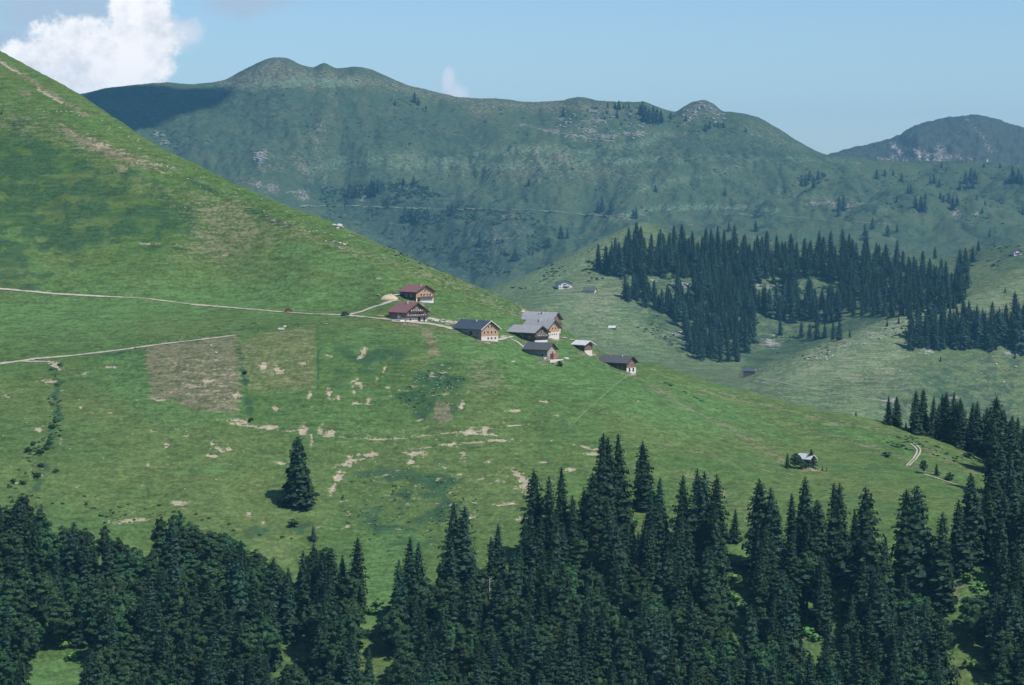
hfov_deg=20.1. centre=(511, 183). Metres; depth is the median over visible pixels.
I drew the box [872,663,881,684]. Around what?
spruce tree
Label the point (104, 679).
leafy tree
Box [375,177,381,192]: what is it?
conifer
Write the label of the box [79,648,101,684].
spruce tree
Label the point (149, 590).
spruce tree
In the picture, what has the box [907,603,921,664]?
spruce tree
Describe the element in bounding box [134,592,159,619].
leafy tree
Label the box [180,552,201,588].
leafy tree
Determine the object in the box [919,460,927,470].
leafy tree
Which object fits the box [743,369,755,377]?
cattle shed
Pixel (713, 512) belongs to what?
spruce tree
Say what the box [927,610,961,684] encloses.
spruce tree
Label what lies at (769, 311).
conifer
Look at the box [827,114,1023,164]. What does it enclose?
mountain peak
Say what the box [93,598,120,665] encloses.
spruce tree
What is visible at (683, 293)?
conifer
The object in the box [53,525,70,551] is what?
leafy tree
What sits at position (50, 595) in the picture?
leafy tree
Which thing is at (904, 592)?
spruce tree
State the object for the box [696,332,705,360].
conifer
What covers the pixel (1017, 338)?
conifer
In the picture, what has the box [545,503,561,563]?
spruce tree
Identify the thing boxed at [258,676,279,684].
leafy tree
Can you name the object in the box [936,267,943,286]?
conifer
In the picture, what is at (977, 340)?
conifer
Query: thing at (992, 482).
spruce tree
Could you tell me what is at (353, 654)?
spruce tree
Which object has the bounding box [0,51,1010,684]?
hillside
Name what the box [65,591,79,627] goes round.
leafy tree
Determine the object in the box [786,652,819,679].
leafy tree
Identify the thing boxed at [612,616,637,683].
spruce tree
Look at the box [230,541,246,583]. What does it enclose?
spruce tree
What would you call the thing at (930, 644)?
leafy tree
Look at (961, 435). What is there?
spruce tree
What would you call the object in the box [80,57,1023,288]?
mountain slope
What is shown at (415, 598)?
spruce tree
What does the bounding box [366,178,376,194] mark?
conifer
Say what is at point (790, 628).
spruce tree
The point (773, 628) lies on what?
spruce tree
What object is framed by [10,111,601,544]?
scattered stones
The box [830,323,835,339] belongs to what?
conifer
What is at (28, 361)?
path
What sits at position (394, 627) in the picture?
leafy tree
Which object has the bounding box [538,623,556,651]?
leafy tree
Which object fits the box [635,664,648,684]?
spruce tree
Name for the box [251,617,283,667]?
leafy tree
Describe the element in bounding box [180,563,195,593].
leafy tree
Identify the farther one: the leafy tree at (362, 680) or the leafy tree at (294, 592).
the leafy tree at (294, 592)
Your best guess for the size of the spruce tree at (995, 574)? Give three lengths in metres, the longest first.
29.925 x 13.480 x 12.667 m
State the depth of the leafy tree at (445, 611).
1133.66 m
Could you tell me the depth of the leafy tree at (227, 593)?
1143.92 m
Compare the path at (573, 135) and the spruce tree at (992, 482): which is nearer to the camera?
the spruce tree at (992, 482)
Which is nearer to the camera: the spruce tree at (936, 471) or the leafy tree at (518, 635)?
the leafy tree at (518, 635)
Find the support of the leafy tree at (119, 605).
on the hillside
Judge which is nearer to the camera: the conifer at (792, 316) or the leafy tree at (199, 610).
the leafy tree at (199, 610)
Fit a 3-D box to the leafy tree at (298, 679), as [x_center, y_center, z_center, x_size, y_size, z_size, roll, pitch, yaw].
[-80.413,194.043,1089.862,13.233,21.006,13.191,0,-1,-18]
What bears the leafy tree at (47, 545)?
on the hillside
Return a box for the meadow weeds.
[7,246,978,554]
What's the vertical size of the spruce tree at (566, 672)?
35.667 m
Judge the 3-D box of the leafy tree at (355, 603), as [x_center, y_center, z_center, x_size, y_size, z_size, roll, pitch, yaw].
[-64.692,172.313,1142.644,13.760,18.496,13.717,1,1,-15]
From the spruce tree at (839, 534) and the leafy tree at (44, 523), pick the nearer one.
the spruce tree at (839, 534)
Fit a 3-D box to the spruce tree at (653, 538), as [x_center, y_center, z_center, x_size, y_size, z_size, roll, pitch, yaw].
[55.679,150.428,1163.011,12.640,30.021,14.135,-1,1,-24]
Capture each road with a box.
[0,288,105,296]
[106,296,188,303]
[192,304,394,320]
[349,299,397,314]
[392,320,452,328]
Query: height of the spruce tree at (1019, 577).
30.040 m
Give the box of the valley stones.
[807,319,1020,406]
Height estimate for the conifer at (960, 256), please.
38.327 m
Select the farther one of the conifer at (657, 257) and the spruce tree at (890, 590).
the conifer at (657, 257)
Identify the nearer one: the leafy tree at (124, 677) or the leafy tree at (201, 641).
the leafy tree at (124, 677)
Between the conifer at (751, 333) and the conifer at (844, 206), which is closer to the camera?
the conifer at (751, 333)
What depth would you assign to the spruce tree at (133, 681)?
1083.42 m
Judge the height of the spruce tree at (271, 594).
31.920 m
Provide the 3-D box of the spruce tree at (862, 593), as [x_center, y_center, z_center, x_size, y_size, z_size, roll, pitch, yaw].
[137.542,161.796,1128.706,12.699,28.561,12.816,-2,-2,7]
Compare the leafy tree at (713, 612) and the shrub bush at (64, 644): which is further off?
the shrub bush at (64, 644)
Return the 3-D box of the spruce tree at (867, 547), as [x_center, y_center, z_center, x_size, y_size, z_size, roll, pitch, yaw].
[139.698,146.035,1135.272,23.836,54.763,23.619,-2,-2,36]
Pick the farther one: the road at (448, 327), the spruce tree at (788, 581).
the road at (448, 327)
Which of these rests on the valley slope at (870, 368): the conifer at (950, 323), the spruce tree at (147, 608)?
the conifer at (950, 323)
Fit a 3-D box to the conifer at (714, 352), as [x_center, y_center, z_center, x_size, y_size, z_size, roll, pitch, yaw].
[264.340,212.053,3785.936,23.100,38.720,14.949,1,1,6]
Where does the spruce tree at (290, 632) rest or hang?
on the hillside
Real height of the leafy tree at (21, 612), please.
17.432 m
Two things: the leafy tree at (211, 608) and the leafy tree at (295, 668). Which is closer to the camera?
the leafy tree at (295, 668)
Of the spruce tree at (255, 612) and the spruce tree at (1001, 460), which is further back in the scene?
the spruce tree at (1001, 460)
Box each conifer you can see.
[346,181,351,196]
[352,185,360,197]
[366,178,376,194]
[369,181,378,194]
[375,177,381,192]
[399,206,410,221]
[409,207,413,220]
[412,92,417,102]
[412,210,419,222]
[424,207,430,218]
[449,204,454,214]
[475,233,482,246]
[511,248,519,260]
[545,237,551,247]
[558,226,564,238]
[591,243,601,269]
[594,201,599,212]
[597,197,605,211]
[599,246,608,272]
[602,245,615,273]
[606,201,614,212]
[608,250,617,276]
[615,101,622,110]
[615,250,625,276]
[622,240,629,268]
[630,272,637,298]
[631,221,639,238]
[631,231,638,248]
[633,206,638,217]
[633,237,642,255]
[634,246,647,271]
[638,236,645,259]
[639,264,647,288]
[640,101,643,113]
[640,270,651,295]
[641,104,651,121]
[645,106,654,122]
[645,247,657,275]
[651,106,659,121]
[654,228,665,253]
[654,250,659,274]
[655,107,662,123]
[659,110,664,122]
[665,288,673,314]
[668,243,676,272]
[670,290,677,316]
[672,239,679,259]
[672,282,681,299]
[676,224,686,248]
[676,293,683,320]
[680,302,691,330]
[681,239,689,261]
[681,286,688,312]
[683,327,693,351]
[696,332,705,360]
[700,318,708,345]
[708,331,718,358]
[727,222,731,231]
[729,224,739,250]
[729,328,742,355]
[732,326,743,350]
[741,316,753,338]
[742,327,750,352]
[744,316,758,342]
[748,271,757,296]
[748,297,758,322]
[752,220,759,231]
[752,245,758,271]
[752,284,757,309]
[758,242,764,268]
[760,286,767,312]
[762,288,774,316]
[763,230,771,254]
[772,284,779,310]
[775,283,788,310]
[777,321,783,335]
[780,253,790,276]
[786,233,795,259]
[786,286,800,311]
[786,294,798,322]
[787,266,797,290]
[797,320,804,337]
[799,292,810,318]
[800,239,806,262]
[803,174,807,185]
[804,275,809,296]
[805,241,813,264]
[806,324,812,338]
[807,170,812,180]
[807,280,814,304]
[811,176,816,187]
[811,249,823,275]
[813,231,822,253]
[813,320,820,338]
[821,323,827,337]
[825,232,834,257]
[825,284,834,307]
[826,256,837,282]
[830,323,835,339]
[833,294,843,320]
[834,253,840,277]
[835,197,842,210]
[836,320,842,339]
[837,228,846,256]
[840,195,847,209]
[840,239,849,259]
[847,234,851,254]
[848,238,855,258]
[853,242,860,263]
[860,224,870,239]
[862,287,871,312]
[870,217,875,228]
[871,252,879,275]
[873,169,880,179]
[875,287,882,313]
[880,243,890,268]
[884,224,891,236]
[891,240,901,265]
[903,311,915,336]
[904,318,917,350]
[911,257,918,282]
[912,195,918,207]
[913,312,919,341]
[914,305,923,330]
[915,321,925,347]
[917,196,922,211]
[919,252,926,275]
[921,314,930,336]
[922,200,927,211]
[923,303,931,330]
[923,318,932,348]
[925,260,934,285]
[928,308,938,342]
[930,317,941,349]
[933,247,936,258]
[934,303,938,329]
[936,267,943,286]
[937,258,944,279]
[937,288,946,311]
[938,308,948,345]
[943,267,951,290]
[943,306,948,331]
[944,276,952,301]
[945,193,951,202]
[945,314,953,344]
[947,308,951,327]
[949,196,956,210]
[949,320,958,347]
[953,259,959,279]
[953,313,970,348]
[954,195,960,204]
[954,312,958,335]
[955,278,967,302]
[956,250,963,271]
[958,297,966,315]
[961,248,969,271]
[962,170,968,183]
[962,308,974,345]
[963,179,970,189]
[963,262,971,288]
[964,301,971,320]
[967,167,973,179]
[968,311,985,347]
[969,309,976,342]
[970,170,978,183]
[970,247,975,262]
[971,179,976,188]
[975,306,982,339]
[982,313,987,333]
[982,319,993,348]
[986,318,998,350]
[987,301,995,318]
[988,307,998,345]
[995,307,1006,343]
[1001,311,1008,336]
[1002,304,1009,333]
[1005,310,1014,338]
[1008,166,1016,180]
[1008,291,1021,322]
[1008,303,1023,350]
[1012,168,1023,182]
[1019,173,1023,185]
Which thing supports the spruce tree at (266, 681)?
on the hillside
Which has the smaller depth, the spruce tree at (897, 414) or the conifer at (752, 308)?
the spruce tree at (897, 414)
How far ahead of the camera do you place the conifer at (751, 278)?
4118.51 m
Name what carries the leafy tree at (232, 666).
on the hillside
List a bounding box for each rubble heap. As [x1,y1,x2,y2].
[427,317,443,321]
[443,320,456,323]
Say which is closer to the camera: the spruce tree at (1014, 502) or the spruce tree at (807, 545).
the spruce tree at (807, 545)
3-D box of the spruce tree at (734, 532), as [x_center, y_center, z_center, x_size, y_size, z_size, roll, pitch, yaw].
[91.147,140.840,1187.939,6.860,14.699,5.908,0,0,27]
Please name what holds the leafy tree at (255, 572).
on the hillside
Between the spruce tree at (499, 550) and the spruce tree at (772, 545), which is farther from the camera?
the spruce tree at (499, 550)
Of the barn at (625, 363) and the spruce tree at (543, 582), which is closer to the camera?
the spruce tree at (543, 582)
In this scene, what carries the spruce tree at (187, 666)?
on the hillside
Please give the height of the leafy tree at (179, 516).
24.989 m
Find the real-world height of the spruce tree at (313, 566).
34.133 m
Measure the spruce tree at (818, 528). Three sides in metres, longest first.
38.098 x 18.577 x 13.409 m
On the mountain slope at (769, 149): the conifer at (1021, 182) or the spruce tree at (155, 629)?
the conifer at (1021, 182)
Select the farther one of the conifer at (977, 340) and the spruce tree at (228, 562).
the conifer at (977, 340)
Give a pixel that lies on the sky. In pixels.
(832, 75)
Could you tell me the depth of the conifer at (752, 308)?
4022.86 m
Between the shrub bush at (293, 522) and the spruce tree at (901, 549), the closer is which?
the spruce tree at (901, 549)
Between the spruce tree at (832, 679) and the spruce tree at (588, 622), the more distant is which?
the spruce tree at (588, 622)
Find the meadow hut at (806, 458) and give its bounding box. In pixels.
[798,453,817,467]
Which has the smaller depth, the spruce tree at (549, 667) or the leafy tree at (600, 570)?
the spruce tree at (549, 667)
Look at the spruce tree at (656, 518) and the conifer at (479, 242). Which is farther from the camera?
the conifer at (479, 242)
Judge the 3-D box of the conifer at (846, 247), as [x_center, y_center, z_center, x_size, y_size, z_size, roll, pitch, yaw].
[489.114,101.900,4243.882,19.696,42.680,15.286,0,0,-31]
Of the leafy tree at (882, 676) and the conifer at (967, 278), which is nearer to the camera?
the leafy tree at (882, 676)
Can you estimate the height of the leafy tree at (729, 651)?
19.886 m
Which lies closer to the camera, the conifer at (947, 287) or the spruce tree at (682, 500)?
the spruce tree at (682, 500)
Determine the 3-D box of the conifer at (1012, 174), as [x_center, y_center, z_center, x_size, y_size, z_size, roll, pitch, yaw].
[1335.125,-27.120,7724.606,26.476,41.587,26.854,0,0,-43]
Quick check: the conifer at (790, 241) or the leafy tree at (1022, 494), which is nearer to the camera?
the leafy tree at (1022, 494)
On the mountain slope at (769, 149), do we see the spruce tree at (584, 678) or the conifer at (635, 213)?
the conifer at (635, 213)
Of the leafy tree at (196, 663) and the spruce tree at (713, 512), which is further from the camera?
the spruce tree at (713, 512)
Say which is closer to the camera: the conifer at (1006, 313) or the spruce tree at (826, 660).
the spruce tree at (826, 660)
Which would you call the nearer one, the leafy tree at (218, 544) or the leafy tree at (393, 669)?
the leafy tree at (393, 669)
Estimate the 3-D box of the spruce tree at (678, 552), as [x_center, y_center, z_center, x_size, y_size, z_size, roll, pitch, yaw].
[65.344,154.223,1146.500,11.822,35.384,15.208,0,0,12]
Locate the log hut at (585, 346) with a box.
[571,340,595,355]
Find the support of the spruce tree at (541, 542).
on the hillside
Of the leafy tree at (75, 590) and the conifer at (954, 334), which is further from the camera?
the conifer at (954, 334)
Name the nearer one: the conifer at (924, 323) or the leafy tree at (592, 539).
the leafy tree at (592, 539)
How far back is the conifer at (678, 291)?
4019.96 m
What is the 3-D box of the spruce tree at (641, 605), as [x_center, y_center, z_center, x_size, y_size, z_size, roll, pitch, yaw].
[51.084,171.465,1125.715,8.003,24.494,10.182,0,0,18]
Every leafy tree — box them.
[0,529,24,574]
[0,560,5,579]
[0,579,6,590]
[0,579,27,616]
[0,598,19,637]
[0,627,2,645]
[0,644,8,662]
[0,658,31,684]
[1,505,25,531]
[5,548,28,578]
[9,616,46,662]
[11,649,34,679]
[12,622,40,669]
[13,604,31,629]
[15,568,35,605]
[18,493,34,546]
[26,528,63,570]
[26,572,62,624]
[33,504,52,537]
[36,586,66,640]
[38,597,81,648]
[42,548,66,578]
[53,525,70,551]
[62,570,83,597]
[65,586,80,604]
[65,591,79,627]
[77,528,100,555]
[79,541,98,562]
[80,644,119,674]
[83,606,131,648]
[84,583,101,621]
[84,592,112,634]
[86,569,105,595]
[89,672,118,684]
[96,522,112,560]
[98,576,126,599]
[102,537,129,561]
[102,592,135,648]
[106,569,126,590]
[111,656,141,684]
[114,667,139,684]
[115,547,147,581]
[118,568,137,588]
[119,624,133,651]
[120,589,138,625]
[120,633,151,680]
[125,577,158,615]
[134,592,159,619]
[135,656,158,683]
[136,557,161,589]
[142,549,167,576]
[146,532,166,556]
[146,665,169,684]
[149,516,167,548]
[152,567,168,594]
[161,585,195,619]
[162,612,192,651]
[163,510,180,545]
[167,644,175,652]
[167,646,201,678]
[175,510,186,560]
[175,674,187,684]
[176,526,192,562]
[177,632,194,651]
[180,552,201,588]
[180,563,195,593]
[182,530,208,572]
[182,601,209,628]
[185,522,203,546]
[189,627,212,671]
[190,558,227,596]
[192,653,202,681]
[196,530,219,565]
[197,616,215,645]
[201,592,227,629]
[202,583,222,596]
[202,650,226,672]
[206,553,219,565]
[209,534,233,564]
[215,533,236,559]
[216,546,238,578]
[222,583,232,612]
[223,658,238,684]
[226,623,267,656]
[230,659,254,684]
[233,541,250,559]
[238,643,270,671]
[243,565,264,596]
[245,549,267,575]
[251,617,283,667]
[253,560,267,591]
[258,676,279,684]
[260,575,282,595]
[263,563,286,581]
[279,582,306,615]
[279,663,304,682]
[289,671,310,684]
[296,555,319,582]
[298,601,333,642]
[312,674,338,684]
[314,640,347,679]
[318,547,335,566]
[334,581,345,600]
[336,600,364,638]
[336,610,371,649]
[337,569,365,602]
[339,597,365,615]
[354,673,378,684]
[377,605,411,655]
[385,588,411,624]
[385,659,400,684]
[389,635,416,666]
[389,654,425,684]
[393,665,422,684]
[406,576,437,624]
[427,578,461,614]
[427,617,470,660]
[432,603,450,630]
[434,671,447,684]
[436,681,452,684]
[445,656,462,684]
[449,634,474,679]
[453,581,485,616]
[463,672,473,684]
[465,626,480,661]
[476,585,492,630]
[477,568,495,591]
[479,626,500,654]
[487,582,503,606]
[497,595,537,645]
[498,619,517,652]
[499,652,511,675]
[499,671,515,684]
[500,656,523,681]
[504,588,516,602]
[514,621,544,654]
[534,518,559,545]
[534,566,558,603]
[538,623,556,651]
[541,615,562,638]
[547,577,579,607]
[551,561,584,593]
[556,620,580,653]
[564,595,585,638]
[565,539,595,573]
[576,566,607,599]
[580,587,608,626]
[582,518,604,552]
[587,554,608,576]
[587,668,609,684]
[588,673,598,684]
[593,602,625,646]
[596,647,615,677]
[611,619,641,657]
[622,668,639,683]
[624,579,653,619]
[625,564,643,602]
[633,636,655,681]
[635,599,668,630]
[645,581,653,591]
[645,585,673,610]
[662,605,688,649]
[674,659,688,679]
[680,606,702,633]
[684,665,708,684]
[689,646,718,682]
[695,616,725,651]
[700,667,720,684]
[702,604,728,642]
[705,594,739,635]
[713,636,738,673]
[745,642,771,683]
[755,601,768,640]
[755,635,781,673]
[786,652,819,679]
[786,664,814,684]
[790,453,801,465]
[795,552,820,608]
[814,675,823,684]
[815,655,844,680]
[832,620,874,663]
[835,654,849,681]
[860,645,885,667]
[860,661,872,683]
[876,665,887,684]
[895,592,937,629]
[904,664,932,684]
[909,609,955,643]
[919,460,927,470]
[919,625,937,660]
[952,594,990,644]
[988,629,1019,668]
[990,660,1017,684]
[1010,645,1021,675]
[1011,676,1023,684]
[1018,489,1023,507]
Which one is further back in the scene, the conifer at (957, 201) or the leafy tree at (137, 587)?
the conifer at (957, 201)
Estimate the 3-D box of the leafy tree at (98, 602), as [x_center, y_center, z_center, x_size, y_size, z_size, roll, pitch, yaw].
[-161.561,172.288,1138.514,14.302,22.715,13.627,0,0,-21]
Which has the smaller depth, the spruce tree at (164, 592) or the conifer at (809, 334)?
the spruce tree at (164, 592)
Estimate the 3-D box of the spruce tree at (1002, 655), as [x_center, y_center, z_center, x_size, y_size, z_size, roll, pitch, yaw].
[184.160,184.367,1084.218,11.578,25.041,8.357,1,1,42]
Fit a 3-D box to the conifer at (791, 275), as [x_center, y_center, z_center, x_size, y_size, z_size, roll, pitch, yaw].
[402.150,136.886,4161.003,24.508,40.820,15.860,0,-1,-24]
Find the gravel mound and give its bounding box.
[381,294,397,299]
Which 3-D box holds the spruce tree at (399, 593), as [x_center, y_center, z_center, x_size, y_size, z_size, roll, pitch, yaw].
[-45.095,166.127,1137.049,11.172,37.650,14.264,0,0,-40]
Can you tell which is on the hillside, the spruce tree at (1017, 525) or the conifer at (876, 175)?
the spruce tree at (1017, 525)
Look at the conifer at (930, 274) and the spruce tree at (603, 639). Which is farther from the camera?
the conifer at (930, 274)
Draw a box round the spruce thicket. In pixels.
[0,394,1023,684]
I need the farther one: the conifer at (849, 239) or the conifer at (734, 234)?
the conifer at (734, 234)
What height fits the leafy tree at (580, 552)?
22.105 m
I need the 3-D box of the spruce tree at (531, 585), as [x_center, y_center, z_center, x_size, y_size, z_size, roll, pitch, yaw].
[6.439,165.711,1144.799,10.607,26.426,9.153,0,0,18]
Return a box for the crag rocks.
[253,102,725,163]
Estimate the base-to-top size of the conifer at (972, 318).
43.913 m
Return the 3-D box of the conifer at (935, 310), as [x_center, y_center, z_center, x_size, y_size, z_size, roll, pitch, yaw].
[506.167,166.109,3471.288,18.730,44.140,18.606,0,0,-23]
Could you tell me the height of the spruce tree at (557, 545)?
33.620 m
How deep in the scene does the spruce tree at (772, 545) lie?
1150.07 m
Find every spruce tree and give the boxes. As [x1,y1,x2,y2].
[0,505,5,564]
[4,499,29,571]
[14,659,28,684]
[27,518,46,578]
[59,522,83,591]
[77,531,94,601]
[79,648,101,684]
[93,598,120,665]
[98,535,121,583]
[108,615,119,672]
[128,673,139,684]
[134,597,154,640]
[135,572,161,631]
[140,603,173,676]
[151,625,174,684]
[154,522,186,585]
[155,568,172,626]
[158,555,188,601]
[175,620,198,684]
[181,593,197,638]
[200,579,214,607]
[200,629,228,684]
[203,655,218,684]
[212,592,237,681]
[214,656,225,684]
[219,549,233,607]
[223,557,249,632]
[229,618,246,668]
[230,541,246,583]
[234,583,279,667]
[234,654,246,684]
[244,664,258,684]
[245,576,265,616]
[251,636,265,684]
[260,557,285,634]
[262,602,283,667]
[263,668,269,684]
[276,437,319,509]
[277,665,292,684]
[280,568,299,642]
[293,551,311,630]
[306,543,320,613]
[306,624,328,684]
[307,572,325,647]
[309,526,317,540]
[310,551,336,612]
[313,589,335,671]
[320,571,348,647]
[325,547,340,602]
[335,616,346,646]
[337,651,354,684]
[342,632,364,684]
[344,537,369,615]
[384,560,411,650]
[393,538,428,624]
[404,672,416,684]
[407,541,433,623]
[407,593,420,631]
[413,605,430,670]
[418,656,439,684]
[424,637,445,683]
[431,541,462,625]
[435,503,465,600]
[435,507,481,590]
[435,610,457,682]
[451,573,487,662]
[467,557,480,593]
[469,663,485,684]
[470,641,481,674]
[479,646,491,684]
[480,574,510,647]
[484,537,499,584]
[487,640,506,684]
[492,524,510,590]
[503,552,526,599]
[505,678,513,684]
[510,654,529,684]
[516,469,544,554]
[516,618,544,684]
[517,520,527,571]
[517,542,535,605]
[517,617,528,659]
[522,516,540,600]
[523,569,537,616]
[524,592,536,621]
[532,670,546,684]
[533,590,550,624]
[535,477,557,549]
[535,514,548,586]
[535,641,563,684]
[536,546,552,616]
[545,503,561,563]
[547,512,564,568]
[547,563,580,644]
[549,546,555,568]
[554,466,570,543]
[554,628,581,684]
[564,495,582,558]
[576,490,590,548]
[578,473,605,555]
[578,582,597,658]
[578,626,599,675]
[578,659,591,684]
[583,610,597,659]
[590,512,630,601]
[591,433,622,524]
[593,600,613,670]
[597,437,627,532]
[597,501,614,557]
[605,544,621,600]
[606,559,631,620]
[610,434,636,542]
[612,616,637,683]
[613,521,628,588]
[630,441,655,510]
[634,603,655,681]
[635,593,644,616]
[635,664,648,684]
[636,490,653,548]
[640,490,655,544]
[640,521,663,581]
[640,529,659,588]
[642,503,670,571]
[646,615,670,684]
[653,478,672,530]
[655,546,676,609]
[658,503,671,555]
[661,644,681,684]
[662,475,691,551]
[667,563,691,612]
[669,528,687,593]
[675,512,685,555]
[679,593,701,673]
[682,519,699,599]
[686,467,703,565]
[687,662,696,684]
[688,547,720,616]
[690,470,711,546]
[695,513,706,561]
[696,503,728,576]
[696,517,730,601]
[698,519,721,595]
[701,475,732,574]
[709,546,720,594]
[714,641,727,684]
[723,662,733,684]
[727,509,742,542]
[731,655,744,684]
[732,603,761,684]
[734,643,748,684]
[738,477,781,575]
[743,548,774,609]
[752,556,769,640]
[753,526,777,600]
[755,487,787,573]
[758,667,767,684]
[759,569,800,645]
[764,600,780,644]
[766,595,779,639]
[766,655,781,684]
[769,536,779,582]
[775,570,793,596]
[776,506,785,568]
[776,586,808,665]
[777,626,788,664]
[777,661,790,684]
[781,493,804,563]
[781,530,800,569]
[782,536,809,623]
[784,453,790,467]
[794,476,814,539]
[794,553,804,610]
[796,518,816,596]
[803,651,819,684]
[808,448,818,466]
[809,500,836,596]
[809,555,837,624]
[810,558,833,633]
[819,645,830,684]
[823,664,842,684]
[824,483,847,583]
[828,482,852,581]
[831,521,850,585]
[836,668,844,684]
[838,486,892,617]
[844,630,868,684]
[847,557,860,608]
[848,511,856,551]
[854,562,870,626]
[858,565,891,643]
[860,603,878,666]
[861,572,896,647]
[866,669,874,684]
[869,641,888,680]
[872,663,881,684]
[880,536,898,612]
[882,609,896,674]
[883,396,894,424]
[883,644,905,684]
[886,665,901,684]
[888,489,929,593]
[890,625,913,684]
[891,612,899,643]
[892,396,902,426]
[892,602,899,638]
[896,572,909,633]
[897,613,918,665]
[902,486,934,592]
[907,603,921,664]
[908,391,925,435]
[916,597,933,674]
[918,642,929,684]
[919,389,929,433]
[921,512,962,610]
[925,397,938,438]
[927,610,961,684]
[929,648,947,684]
[929,668,938,684]
[932,463,940,475]
[934,392,952,441]
[934,671,944,684]
[945,392,956,444]
[946,500,974,574]
[950,398,968,449]
[961,473,992,564]
[977,503,991,555]
[978,416,1000,494]
[980,396,1008,472]
[981,469,1002,524]
[982,488,998,550]
[982,592,1004,666]
[984,518,1014,587]
[985,552,1001,617]
[987,543,1013,628]
[988,444,1007,497]
[988,493,1018,570]
[990,588,1023,676]
[991,643,1007,683]
[1000,453,1020,511]
[1004,430,1023,493]
[1008,477,1023,527]
[1009,504,1023,566]
[1009,548,1023,588]
[1010,500,1023,569]
[1010,564,1023,617]
[1012,581,1023,638]
[1012,635,1023,684]
[1019,433,1023,469]
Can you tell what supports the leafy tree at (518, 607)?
on the hillside
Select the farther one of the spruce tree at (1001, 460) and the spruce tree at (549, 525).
the spruce tree at (1001, 460)
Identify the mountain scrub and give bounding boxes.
[141,67,1022,359]
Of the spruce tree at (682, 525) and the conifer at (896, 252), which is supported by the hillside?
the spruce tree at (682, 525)
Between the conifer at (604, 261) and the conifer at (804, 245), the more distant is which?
the conifer at (804, 245)
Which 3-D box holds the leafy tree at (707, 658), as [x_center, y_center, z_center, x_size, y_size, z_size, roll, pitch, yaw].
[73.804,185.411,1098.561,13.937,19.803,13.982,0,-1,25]
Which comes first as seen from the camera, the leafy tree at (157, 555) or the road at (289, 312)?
the leafy tree at (157, 555)
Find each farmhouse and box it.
[387,301,430,320]
[393,284,436,302]
[452,319,501,340]
[506,324,550,341]
[521,311,563,332]
[523,318,562,338]
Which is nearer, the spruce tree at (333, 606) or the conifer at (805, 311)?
the spruce tree at (333, 606)
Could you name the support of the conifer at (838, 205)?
on the mountain slope at (769, 149)
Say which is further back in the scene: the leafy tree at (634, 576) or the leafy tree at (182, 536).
the leafy tree at (182, 536)
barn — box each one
[522,342,562,362]
[583,287,596,292]
[598,354,638,373]
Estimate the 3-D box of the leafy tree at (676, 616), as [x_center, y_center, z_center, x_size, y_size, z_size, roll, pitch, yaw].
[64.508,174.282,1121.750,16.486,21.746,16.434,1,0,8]
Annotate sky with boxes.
[0,0,1023,153]
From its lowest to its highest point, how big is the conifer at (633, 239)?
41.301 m
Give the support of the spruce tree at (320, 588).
on the hillside
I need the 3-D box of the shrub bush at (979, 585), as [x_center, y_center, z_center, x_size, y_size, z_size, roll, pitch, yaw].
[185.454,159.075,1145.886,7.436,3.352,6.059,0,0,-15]
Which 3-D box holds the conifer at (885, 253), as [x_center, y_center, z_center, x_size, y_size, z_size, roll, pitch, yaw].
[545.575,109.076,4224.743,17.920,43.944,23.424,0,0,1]
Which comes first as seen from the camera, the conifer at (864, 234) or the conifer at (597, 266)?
the conifer at (597, 266)
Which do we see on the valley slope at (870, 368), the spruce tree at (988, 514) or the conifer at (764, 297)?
the conifer at (764, 297)
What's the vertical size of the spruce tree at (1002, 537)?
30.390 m
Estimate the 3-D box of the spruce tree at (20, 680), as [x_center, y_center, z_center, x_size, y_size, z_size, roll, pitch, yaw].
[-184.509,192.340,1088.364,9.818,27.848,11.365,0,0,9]
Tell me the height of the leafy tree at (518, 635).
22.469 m
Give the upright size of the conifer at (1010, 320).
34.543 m
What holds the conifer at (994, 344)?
on the valley slope at (870, 368)
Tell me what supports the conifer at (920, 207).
on the mountain slope at (769, 149)
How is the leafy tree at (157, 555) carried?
on the hillside
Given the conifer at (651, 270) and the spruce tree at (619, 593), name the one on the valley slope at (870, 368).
the conifer at (651, 270)
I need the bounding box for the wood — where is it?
[609,226,1014,362]
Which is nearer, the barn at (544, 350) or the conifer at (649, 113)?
the barn at (544, 350)
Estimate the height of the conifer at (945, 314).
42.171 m
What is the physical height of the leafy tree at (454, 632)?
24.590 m
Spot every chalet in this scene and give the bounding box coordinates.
[555,280,573,289]
[1010,249,1022,255]
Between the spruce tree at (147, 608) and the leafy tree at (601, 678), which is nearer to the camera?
the leafy tree at (601, 678)
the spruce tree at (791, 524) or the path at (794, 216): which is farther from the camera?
the path at (794, 216)
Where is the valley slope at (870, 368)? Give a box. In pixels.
[486,222,1023,432]
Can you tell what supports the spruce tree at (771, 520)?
on the hillside
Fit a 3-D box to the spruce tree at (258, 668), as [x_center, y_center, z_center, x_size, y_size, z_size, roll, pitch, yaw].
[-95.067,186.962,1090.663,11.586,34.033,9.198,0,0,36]
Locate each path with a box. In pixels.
[0,335,233,363]
[0,361,49,362]
[300,204,623,216]
[521,124,613,140]
[573,373,628,422]
[724,213,884,223]
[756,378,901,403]
[906,443,917,465]
[909,443,920,465]
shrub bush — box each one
[55,640,71,648]
[65,652,81,659]
[287,519,298,526]
[363,607,378,613]
[372,598,385,605]
[728,574,741,581]
[728,593,741,600]
[731,579,750,588]
[732,560,742,566]
[735,604,746,611]
[798,459,808,467]
[801,627,814,634]
[809,633,822,640]
[945,472,954,480]
[960,571,977,580]
[962,452,974,456]
[962,657,976,666]
[970,581,986,588]
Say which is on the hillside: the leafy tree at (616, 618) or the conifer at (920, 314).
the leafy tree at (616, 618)

